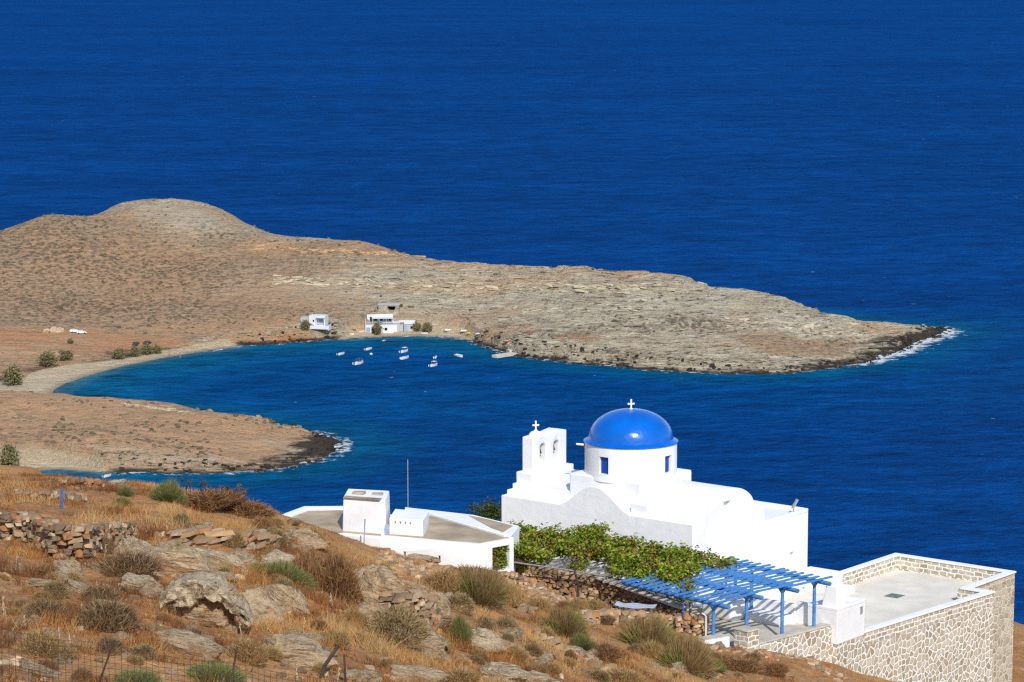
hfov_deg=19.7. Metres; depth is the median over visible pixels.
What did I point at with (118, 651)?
grass tussock
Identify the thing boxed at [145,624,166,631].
jutting rock
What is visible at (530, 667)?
dry bush
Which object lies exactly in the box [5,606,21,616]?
grass tussock
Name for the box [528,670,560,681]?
boulder
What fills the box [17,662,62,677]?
jutting rock
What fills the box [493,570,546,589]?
dry stone wall
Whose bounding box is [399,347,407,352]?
boat
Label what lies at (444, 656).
loose stone
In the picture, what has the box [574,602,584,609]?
dry bush
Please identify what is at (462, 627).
green bush
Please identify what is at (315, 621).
dry bush
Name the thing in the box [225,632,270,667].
grass tussock
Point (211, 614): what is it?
boulder
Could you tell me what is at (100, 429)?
outcrop rocks
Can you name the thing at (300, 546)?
jutting rock
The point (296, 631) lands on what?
jutting rock
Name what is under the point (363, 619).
grass tussock
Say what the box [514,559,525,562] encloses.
dark log
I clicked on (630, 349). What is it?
outcrop rocks
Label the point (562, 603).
dry bush
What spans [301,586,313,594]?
dry bush
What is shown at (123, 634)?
jutting rock
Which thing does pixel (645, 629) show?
broom bush
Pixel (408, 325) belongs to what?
boathouse
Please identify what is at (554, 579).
dry stone wall
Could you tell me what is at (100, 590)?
dry bush
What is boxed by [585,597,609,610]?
grass tussock
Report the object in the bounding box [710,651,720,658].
dry bush
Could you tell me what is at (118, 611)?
dry bush
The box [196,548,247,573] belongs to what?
boulder
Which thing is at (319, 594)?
grass tussock
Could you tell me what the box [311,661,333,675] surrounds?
grass tussock
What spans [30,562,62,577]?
dry bush
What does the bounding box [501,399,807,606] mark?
church
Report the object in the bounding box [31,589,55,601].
grass tussock
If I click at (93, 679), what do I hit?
dry bush
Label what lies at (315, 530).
grass tussock
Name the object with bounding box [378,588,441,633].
stone stack
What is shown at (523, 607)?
loose stone
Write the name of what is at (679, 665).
boulder
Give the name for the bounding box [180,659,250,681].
green bush
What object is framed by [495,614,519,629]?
cushion bush
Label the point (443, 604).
boulder
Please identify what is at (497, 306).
outcrop rocks
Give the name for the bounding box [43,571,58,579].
grass tussock
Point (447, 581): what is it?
grass tussock
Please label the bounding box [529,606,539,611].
loose stone
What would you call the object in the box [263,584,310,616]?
boulder
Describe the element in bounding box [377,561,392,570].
grass tussock
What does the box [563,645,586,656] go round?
boulder
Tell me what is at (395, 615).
cushion bush
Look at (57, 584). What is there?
cushion bush
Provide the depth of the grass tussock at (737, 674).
140.56 m
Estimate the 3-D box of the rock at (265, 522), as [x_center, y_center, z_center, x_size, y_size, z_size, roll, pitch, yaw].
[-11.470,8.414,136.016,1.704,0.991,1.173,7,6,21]
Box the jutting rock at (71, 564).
[52,558,85,578]
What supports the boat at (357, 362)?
on the sea
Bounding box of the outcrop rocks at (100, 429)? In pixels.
[9,414,198,448]
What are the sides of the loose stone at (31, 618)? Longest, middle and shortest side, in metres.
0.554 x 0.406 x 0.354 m
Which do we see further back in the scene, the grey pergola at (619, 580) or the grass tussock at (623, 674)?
the grey pergola at (619, 580)
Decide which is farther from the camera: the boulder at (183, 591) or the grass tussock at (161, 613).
the boulder at (183, 591)
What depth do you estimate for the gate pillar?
160.68 m
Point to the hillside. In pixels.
(807, 670)
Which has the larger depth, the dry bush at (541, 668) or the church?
the church
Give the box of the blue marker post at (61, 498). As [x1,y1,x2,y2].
[60,489,62,509]
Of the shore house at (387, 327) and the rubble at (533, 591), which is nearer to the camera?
the rubble at (533, 591)
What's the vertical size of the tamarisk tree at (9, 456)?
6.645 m
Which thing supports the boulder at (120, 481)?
on the hillside
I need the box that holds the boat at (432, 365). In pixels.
[428,361,436,366]
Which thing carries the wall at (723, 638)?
on the hillside
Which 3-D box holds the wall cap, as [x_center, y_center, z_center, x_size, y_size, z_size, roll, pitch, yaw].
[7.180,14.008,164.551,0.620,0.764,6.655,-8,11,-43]
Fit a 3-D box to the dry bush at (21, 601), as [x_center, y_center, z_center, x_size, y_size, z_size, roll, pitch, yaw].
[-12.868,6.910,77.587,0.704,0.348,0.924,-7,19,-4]
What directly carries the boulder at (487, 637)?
on the hillside
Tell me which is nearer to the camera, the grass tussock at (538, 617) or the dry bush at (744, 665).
the grass tussock at (538, 617)
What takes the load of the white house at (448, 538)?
on the hillside
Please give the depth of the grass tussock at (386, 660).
84.26 m
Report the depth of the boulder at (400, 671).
80.44 m
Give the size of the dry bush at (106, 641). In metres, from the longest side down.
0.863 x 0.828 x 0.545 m
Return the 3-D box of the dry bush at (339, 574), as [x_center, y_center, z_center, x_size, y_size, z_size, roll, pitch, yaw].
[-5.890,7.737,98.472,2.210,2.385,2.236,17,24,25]
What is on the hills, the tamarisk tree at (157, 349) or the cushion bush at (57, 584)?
the tamarisk tree at (157, 349)
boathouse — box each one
[382,321,399,331]
[399,320,414,330]
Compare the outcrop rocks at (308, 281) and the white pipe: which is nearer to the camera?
the white pipe
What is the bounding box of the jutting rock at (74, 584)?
[65,579,93,593]
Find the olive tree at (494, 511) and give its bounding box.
[466,496,500,520]
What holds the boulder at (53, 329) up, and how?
on the hills
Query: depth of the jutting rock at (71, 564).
91.91 m
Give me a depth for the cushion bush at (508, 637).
104.35 m
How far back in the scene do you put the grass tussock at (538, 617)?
138.29 m
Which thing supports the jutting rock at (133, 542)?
on the hillside
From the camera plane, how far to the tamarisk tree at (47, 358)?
861.35 m
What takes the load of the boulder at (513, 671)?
on the hillside
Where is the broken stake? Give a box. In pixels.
[319,645,339,678]
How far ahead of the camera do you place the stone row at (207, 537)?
105.86 m
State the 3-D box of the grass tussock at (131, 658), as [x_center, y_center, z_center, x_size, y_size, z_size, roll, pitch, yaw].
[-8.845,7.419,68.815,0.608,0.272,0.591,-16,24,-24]
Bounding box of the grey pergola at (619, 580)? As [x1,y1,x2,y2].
[527,539,726,612]
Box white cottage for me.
[301,314,330,330]
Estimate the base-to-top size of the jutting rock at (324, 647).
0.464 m
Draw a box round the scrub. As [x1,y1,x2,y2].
[0,197,866,455]
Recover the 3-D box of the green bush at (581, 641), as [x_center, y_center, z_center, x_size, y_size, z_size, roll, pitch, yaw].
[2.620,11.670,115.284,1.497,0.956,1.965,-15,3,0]
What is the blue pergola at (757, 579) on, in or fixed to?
on the patio floor
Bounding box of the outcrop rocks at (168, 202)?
[120,201,209,205]
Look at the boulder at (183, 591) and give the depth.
81.45 m
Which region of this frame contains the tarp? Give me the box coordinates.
[615,601,656,608]
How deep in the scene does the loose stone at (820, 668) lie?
156.60 m
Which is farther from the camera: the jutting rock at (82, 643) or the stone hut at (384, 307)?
the stone hut at (384, 307)
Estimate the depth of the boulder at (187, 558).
94.45 m
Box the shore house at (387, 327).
[365,314,393,332]
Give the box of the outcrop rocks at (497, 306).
[491,304,657,314]
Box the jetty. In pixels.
[492,352,516,357]
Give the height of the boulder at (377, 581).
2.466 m
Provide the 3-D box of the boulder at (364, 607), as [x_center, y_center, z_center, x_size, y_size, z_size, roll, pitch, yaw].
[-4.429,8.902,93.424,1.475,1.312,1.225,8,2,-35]
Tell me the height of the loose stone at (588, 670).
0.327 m
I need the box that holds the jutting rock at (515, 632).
[500,627,523,640]
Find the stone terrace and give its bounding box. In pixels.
[759,553,1015,681]
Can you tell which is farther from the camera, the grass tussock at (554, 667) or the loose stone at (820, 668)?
the loose stone at (820, 668)
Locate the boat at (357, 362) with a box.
[352,358,362,364]
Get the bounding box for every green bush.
[111,668,164,681]
[112,495,134,505]
[116,485,135,496]
[145,475,188,504]
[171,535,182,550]
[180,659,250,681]
[215,566,232,572]
[251,557,318,588]
[445,610,475,645]
[569,630,598,650]
[711,655,726,672]
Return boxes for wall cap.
[595,576,687,609]
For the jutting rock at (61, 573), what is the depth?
89.65 m
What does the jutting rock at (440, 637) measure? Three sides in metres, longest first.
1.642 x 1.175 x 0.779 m
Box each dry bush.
[13,599,33,607]
[21,595,72,622]
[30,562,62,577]
[36,658,60,670]
[71,667,95,681]
[72,594,144,632]
[76,579,123,603]
[85,544,168,575]
[88,673,110,681]
[95,633,127,653]
[98,534,116,553]
[102,566,122,577]
[182,627,203,634]
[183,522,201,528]
[184,483,249,511]
[219,498,278,518]
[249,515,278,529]
[267,572,286,585]
[290,542,327,576]
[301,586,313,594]
[308,542,364,606]
[308,608,322,618]
[310,617,328,630]
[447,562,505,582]
[469,653,485,665]
[519,663,540,671]
[532,663,547,672]
[553,600,580,611]
[564,649,576,659]
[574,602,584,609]
[587,641,624,659]
[600,613,616,624]
[621,649,630,660]
[626,639,644,653]
[669,671,682,679]
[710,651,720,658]
[718,652,741,660]
[718,655,768,673]
[742,651,760,660]
[759,659,792,676]
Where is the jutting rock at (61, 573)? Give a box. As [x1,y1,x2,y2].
[52,569,74,582]
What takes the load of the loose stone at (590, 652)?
on the hillside
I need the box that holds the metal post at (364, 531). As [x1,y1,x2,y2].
[363,519,365,543]
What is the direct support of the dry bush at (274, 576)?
on the hillside
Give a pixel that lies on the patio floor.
(725, 627)
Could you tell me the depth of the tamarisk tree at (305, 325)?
922.56 m
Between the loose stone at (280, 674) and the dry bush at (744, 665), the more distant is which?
the dry bush at (744, 665)
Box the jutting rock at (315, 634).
[305,632,325,642]
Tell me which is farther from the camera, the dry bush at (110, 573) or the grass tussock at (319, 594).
the grass tussock at (319, 594)
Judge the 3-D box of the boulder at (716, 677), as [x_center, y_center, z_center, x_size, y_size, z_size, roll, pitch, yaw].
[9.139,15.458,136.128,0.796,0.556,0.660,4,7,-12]
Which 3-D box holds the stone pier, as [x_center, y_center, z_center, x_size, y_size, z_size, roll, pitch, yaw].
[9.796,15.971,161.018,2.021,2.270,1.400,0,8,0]
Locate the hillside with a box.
[0,465,1023,681]
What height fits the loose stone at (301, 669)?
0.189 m
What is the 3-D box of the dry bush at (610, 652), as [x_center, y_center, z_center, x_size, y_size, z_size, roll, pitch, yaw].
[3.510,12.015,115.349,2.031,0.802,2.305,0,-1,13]
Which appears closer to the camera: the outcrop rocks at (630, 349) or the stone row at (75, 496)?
the stone row at (75, 496)
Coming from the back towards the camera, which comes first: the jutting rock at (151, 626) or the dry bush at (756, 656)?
the dry bush at (756, 656)
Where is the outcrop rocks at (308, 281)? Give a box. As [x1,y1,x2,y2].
[268,274,677,295]
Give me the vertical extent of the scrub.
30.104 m
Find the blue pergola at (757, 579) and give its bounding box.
[621,557,832,634]
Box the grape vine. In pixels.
[492,519,739,602]
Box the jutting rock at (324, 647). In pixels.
[321,645,338,656]
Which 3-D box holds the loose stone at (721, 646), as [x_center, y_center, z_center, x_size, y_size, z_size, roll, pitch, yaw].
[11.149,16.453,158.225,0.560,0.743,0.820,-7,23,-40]
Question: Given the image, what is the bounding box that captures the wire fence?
[0,629,346,681]
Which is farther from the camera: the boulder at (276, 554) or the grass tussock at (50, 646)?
the boulder at (276, 554)
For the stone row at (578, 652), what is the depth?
108.75 m
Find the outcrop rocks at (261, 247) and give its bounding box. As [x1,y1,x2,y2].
[250,244,425,257]
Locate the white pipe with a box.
[702,612,706,635]
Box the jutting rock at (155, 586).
[137,581,163,598]
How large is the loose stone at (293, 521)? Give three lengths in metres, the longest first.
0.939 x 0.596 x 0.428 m
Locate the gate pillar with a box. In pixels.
[733,625,759,649]
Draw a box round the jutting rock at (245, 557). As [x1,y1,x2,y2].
[232,551,257,565]
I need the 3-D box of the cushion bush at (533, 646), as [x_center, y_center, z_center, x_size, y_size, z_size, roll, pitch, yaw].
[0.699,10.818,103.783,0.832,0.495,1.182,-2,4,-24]
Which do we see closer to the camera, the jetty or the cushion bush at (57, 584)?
the cushion bush at (57, 584)
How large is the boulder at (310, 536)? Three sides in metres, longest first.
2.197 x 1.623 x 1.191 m
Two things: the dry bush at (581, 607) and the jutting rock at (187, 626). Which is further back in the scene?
the dry bush at (581, 607)
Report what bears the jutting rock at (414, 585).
on the hillside
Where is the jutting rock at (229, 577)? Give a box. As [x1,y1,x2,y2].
[211,570,237,581]
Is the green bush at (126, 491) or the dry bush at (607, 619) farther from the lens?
the dry bush at (607, 619)
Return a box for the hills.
[0,198,945,473]
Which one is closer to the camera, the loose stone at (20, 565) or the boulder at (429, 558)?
the loose stone at (20, 565)
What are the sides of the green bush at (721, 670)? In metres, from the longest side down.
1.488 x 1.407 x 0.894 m
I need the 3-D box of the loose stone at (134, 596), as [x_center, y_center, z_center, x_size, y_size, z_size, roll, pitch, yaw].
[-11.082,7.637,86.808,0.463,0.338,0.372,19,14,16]
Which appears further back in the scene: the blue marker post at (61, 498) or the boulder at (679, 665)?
the boulder at (679, 665)
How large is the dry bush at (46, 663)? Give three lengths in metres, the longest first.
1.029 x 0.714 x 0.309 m
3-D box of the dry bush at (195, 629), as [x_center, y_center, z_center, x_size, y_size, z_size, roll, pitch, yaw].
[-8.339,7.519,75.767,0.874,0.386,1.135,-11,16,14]
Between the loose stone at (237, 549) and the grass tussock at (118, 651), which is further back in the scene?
the loose stone at (237, 549)
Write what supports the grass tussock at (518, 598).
on the hillside
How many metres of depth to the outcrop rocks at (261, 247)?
997.18 m
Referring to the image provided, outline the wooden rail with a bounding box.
[514,561,604,576]
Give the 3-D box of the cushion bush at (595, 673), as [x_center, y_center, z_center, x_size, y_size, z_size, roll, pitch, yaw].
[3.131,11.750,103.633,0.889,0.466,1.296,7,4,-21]
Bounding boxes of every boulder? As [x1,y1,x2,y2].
[28,578,64,588]
[49,326,57,332]
[106,479,129,484]
[119,572,162,592]
[131,541,216,575]
[155,628,224,662]
[159,570,253,627]
[176,587,243,633]
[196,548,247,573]
[234,585,290,626]
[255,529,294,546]
[260,549,293,563]
[262,633,339,670]
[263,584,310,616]
[287,528,330,549]
[339,669,382,681]
[351,564,380,577]
[354,601,390,629]
[358,565,406,602]
[389,664,448,681]
[408,553,440,562]
[419,617,433,629]
[419,648,446,659]
[421,589,451,628]
[470,627,506,652]
[478,662,531,681]
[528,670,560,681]
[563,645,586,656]
[669,661,688,672]
[705,671,718,679]
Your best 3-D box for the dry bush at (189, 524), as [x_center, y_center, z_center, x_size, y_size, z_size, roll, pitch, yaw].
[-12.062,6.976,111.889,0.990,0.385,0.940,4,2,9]
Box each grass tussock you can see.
[0,573,10,580]
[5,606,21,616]
[15,626,72,659]
[19,600,38,613]
[20,584,36,592]
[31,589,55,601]
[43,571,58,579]
[53,644,81,660]
[64,569,85,582]
[103,647,126,655]
[125,654,144,665]
[153,610,170,619]
[165,525,179,536]
[220,525,246,548]
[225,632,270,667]
[262,644,284,660]
[267,516,284,526]
[309,525,327,540]
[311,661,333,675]
[314,590,330,600]
[324,628,353,647]
[340,606,369,627]
[344,560,359,569]
[351,631,372,646]
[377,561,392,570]
[380,658,394,666]
[421,564,463,592]
[443,664,480,681]
[444,645,451,652]
[469,648,489,656]
[502,579,526,606]
[505,644,527,662]
[527,595,555,612]
[534,615,548,622]
[537,625,555,636]
[545,662,562,674]
[560,655,576,665]
[570,597,590,609]
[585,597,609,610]
[599,663,648,681]
[616,617,634,630]
[633,637,664,658]
[733,671,744,677]
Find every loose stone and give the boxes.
[10,621,25,627]
[13,563,25,570]
[26,614,44,624]
[54,653,68,660]
[94,657,103,662]
[129,595,142,601]
[191,525,205,533]
[201,520,214,526]
[231,547,242,553]
[278,672,286,676]
[287,518,301,525]
[294,667,306,673]
[440,654,452,664]
[516,602,529,613]
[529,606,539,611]
[530,656,547,665]
[539,653,553,662]
[578,668,593,674]
[586,649,598,657]
[587,619,596,626]
[651,664,662,669]
[714,641,725,649]
[815,665,824,671]
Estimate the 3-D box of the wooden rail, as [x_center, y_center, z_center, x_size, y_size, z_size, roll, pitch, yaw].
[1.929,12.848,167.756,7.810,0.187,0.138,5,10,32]
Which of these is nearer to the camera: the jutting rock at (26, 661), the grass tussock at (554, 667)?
the jutting rock at (26, 661)
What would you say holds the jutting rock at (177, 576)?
on the hillside
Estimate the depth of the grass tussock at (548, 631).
111.61 m
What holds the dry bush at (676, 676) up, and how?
on the hillside
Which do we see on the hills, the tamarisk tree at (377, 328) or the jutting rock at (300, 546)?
the tamarisk tree at (377, 328)
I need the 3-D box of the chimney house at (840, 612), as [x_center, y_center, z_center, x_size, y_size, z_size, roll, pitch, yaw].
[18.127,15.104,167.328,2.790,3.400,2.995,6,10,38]
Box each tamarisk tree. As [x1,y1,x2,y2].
[0,441,25,465]
[1,362,23,385]
[35,350,59,365]
[58,348,73,360]
[112,347,125,358]
[130,345,141,356]
[139,342,154,354]
[152,343,162,352]
[299,319,310,329]
[372,319,383,334]
[412,320,421,330]
[422,321,431,331]
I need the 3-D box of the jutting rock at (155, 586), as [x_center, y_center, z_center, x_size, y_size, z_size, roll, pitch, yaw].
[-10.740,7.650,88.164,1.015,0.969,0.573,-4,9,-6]
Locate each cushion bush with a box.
[41,577,70,599]
[128,642,156,658]
[173,513,191,525]
[267,526,292,548]
[274,576,294,587]
[359,601,433,650]
[446,590,475,614]
[476,615,497,629]
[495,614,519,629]
[501,632,513,641]
[523,642,544,656]
[587,669,611,681]
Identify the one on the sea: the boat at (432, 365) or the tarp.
the boat at (432, 365)
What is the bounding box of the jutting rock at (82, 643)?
[73,640,93,649]
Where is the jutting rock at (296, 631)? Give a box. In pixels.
[283,628,305,635]
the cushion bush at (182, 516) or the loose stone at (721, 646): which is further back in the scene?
the loose stone at (721, 646)
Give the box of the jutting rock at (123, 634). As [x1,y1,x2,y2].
[111,631,135,645]
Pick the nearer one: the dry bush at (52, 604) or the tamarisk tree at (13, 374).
the dry bush at (52, 604)
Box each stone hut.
[378,303,400,316]
[430,323,437,331]
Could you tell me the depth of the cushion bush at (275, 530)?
111.26 m
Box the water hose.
[605,575,686,605]
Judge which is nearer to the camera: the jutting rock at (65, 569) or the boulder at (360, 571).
the jutting rock at (65, 569)
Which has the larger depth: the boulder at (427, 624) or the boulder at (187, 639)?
the boulder at (427, 624)
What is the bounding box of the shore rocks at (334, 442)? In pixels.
[116,320,952,474]
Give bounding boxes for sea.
[0,0,1023,623]
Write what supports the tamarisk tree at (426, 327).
on the hills
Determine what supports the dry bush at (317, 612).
on the hillside
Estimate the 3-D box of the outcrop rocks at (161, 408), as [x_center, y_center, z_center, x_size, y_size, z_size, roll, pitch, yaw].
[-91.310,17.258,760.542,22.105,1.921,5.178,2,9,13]
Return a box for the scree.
[0,526,819,681]
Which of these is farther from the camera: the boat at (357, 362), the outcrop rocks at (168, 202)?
the outcrop rocks at (168, 202)
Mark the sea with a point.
(858, 160)
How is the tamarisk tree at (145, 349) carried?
on the hills
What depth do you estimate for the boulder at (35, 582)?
86.38 m
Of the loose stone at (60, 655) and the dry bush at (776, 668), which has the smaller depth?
the loose stone at (60, 655)
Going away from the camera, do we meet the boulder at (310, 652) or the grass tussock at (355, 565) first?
the boulder at (310, 652)
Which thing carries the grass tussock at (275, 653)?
on the hillside
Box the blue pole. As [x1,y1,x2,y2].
[682,579,684,616]
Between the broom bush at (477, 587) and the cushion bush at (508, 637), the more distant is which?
the broom bush at (477, 587)
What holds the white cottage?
on the hills
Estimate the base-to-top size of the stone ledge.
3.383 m
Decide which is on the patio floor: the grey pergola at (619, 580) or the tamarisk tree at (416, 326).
the grey pergola at (619, 580)
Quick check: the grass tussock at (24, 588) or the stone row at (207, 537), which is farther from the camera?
the stone row at (207, 537)
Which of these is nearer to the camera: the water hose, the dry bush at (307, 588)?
the dry bush at (307, 588)
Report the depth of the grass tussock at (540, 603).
144.80 m
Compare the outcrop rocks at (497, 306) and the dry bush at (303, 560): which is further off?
the outcrop rocks at (497, 306)
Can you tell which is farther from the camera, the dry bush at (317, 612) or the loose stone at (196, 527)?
the loose stone at (196, 527)
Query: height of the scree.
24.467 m
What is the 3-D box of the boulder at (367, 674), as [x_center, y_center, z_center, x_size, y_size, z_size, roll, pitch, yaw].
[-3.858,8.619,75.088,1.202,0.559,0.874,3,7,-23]
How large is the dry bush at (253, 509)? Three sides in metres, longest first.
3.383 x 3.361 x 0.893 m
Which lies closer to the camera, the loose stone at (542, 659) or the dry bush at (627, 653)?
the loose stone at (542, 659)
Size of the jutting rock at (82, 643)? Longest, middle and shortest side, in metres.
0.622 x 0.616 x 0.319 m
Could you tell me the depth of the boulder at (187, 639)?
72.11 m
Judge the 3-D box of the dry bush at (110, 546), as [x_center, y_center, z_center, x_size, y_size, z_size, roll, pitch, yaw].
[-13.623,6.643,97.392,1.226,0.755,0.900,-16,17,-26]
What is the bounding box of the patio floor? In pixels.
[563,582,808,646]
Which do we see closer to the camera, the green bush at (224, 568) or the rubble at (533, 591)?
the green bush at (224, 568)
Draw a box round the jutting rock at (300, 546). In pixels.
[292,544,307,551]
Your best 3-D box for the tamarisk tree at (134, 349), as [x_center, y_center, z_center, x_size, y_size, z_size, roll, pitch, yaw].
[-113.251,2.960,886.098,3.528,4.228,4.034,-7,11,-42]
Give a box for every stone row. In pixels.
[11,489,88,501]
[55,476,104,488]
[167,527,281,550]
[522,628,621,671]
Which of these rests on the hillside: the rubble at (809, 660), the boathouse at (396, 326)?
the rubble at (809, 660)
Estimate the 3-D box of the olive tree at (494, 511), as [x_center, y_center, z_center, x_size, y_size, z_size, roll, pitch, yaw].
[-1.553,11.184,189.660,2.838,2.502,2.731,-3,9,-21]
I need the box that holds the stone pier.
[675,611,709,636]
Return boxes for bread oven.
[702,585,754,621]
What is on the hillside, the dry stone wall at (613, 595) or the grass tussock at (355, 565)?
the grass tussock at (355, 565)
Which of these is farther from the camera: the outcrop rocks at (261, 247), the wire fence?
the outcrop rocks at (261, 247)
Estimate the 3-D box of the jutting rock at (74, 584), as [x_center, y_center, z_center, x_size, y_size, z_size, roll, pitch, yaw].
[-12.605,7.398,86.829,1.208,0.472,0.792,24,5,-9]
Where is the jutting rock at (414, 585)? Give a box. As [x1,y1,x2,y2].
[399,578,425,589]
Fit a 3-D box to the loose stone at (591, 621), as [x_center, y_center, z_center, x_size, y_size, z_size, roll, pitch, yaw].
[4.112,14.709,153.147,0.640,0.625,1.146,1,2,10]
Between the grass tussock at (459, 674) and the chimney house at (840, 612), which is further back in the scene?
the chimney house at (840, 612)
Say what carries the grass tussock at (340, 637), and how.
on the hillside
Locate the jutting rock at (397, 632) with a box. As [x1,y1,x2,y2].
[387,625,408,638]
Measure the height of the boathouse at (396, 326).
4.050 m
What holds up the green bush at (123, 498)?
on the hillside
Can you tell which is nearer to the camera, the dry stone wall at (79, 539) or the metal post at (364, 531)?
the dry stone wall at (79, 539)
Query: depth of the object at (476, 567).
146.93 m
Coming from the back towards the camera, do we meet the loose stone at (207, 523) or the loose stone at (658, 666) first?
the loose stone at (658, 666)
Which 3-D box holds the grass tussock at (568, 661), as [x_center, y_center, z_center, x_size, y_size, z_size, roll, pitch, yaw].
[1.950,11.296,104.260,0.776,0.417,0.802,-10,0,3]
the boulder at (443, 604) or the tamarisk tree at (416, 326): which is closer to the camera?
the boulder at (443, 604)
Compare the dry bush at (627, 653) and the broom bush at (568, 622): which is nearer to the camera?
the dry bush at (627, 653)
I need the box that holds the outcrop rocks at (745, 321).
[719,316,862,335]
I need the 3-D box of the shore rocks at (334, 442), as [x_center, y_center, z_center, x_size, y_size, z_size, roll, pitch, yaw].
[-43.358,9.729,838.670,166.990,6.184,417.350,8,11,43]
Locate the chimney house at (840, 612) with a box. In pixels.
[797,582,864,644]
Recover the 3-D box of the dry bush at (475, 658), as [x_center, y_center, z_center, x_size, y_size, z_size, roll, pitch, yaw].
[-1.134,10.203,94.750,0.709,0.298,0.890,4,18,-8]
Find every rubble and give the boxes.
[376,548,456,581]
[511,582,572,605]
[710,644,847,681]
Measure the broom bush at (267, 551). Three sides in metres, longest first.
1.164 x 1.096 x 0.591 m
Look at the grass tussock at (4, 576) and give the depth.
87.49 m
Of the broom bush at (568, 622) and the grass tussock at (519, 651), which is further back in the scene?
the broom bush at (568, 622)
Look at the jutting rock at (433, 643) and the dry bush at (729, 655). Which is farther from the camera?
the dry bush at (729, 655)
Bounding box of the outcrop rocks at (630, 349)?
[602,345,782,368]
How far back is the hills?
928.63 m
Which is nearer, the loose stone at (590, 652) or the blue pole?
the loose stone at (590, 652)
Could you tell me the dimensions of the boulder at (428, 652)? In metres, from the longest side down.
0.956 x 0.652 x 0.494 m
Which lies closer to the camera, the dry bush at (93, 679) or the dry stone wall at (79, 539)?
the dry bush at (93, 679)
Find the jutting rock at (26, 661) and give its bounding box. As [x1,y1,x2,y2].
[19,658,40,666]
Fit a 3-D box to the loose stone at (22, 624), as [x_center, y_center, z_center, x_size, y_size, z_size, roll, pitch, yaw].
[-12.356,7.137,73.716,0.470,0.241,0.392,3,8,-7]
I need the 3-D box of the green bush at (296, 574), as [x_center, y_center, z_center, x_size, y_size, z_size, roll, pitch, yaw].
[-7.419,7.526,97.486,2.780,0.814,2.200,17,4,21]
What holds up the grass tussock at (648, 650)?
on the hillside
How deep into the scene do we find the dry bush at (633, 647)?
137.50 m
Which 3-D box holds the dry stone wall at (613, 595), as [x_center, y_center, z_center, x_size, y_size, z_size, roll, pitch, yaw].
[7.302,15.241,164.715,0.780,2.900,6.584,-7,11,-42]
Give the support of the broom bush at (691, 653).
on the hillside
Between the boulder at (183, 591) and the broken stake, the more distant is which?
the boulder at (183, 591)
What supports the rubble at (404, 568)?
on the hillside
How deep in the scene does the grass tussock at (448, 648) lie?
94.48 m
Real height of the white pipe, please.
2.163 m
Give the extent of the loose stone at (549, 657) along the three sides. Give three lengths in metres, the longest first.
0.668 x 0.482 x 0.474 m
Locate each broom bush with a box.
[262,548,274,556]
[452,560,518,610]
[536,602,591,638]
[613,610,681,649]
[650,632,723,677]
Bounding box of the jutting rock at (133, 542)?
[116,537,151,552]
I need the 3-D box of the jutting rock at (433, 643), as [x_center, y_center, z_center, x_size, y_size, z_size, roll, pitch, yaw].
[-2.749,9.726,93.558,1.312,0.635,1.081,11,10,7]
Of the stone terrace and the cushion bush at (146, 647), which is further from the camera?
the stone terrace
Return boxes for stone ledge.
[572,608,675,627]
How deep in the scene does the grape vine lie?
168.79 m
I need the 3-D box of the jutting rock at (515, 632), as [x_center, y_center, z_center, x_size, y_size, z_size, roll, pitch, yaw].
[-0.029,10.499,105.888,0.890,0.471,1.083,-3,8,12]
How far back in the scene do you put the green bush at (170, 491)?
137.80 m
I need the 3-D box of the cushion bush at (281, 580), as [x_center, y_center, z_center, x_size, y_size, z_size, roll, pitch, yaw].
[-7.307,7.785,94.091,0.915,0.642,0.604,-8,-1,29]
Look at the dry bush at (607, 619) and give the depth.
154.94 m
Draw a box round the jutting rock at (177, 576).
[173,572,191,580]
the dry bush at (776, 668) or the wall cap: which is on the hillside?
the dry bush at (776, 668)
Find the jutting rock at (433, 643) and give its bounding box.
[408,637,444,650]
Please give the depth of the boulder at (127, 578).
88.57 m
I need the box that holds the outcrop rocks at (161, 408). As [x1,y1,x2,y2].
[121,403,195,413]
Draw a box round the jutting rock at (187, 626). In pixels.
[184,624,196,629]
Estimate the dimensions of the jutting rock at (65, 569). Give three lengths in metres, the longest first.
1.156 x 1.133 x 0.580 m
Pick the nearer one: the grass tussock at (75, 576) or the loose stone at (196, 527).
the grass tussock at (75, 576)
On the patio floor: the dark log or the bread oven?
the bread oven
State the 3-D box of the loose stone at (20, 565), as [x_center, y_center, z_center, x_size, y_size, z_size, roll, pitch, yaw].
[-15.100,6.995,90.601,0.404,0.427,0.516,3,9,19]
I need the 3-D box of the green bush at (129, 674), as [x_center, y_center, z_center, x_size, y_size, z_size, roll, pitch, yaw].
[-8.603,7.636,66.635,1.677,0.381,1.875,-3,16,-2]
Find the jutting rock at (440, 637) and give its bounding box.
[406,629,449,646]
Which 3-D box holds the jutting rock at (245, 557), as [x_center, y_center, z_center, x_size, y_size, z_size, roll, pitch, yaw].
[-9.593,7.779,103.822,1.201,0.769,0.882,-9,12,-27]
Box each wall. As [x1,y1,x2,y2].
[0,511,139,561]
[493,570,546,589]
[516,562,612,601]
[599,580,686,615]
[698,633,729,646]
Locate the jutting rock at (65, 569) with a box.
[57,566,73,572]
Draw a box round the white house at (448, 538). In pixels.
[284,489,518,571]
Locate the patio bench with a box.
[748,598,796,625]
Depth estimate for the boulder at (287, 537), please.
111.60 m
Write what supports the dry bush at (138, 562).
on the hillside

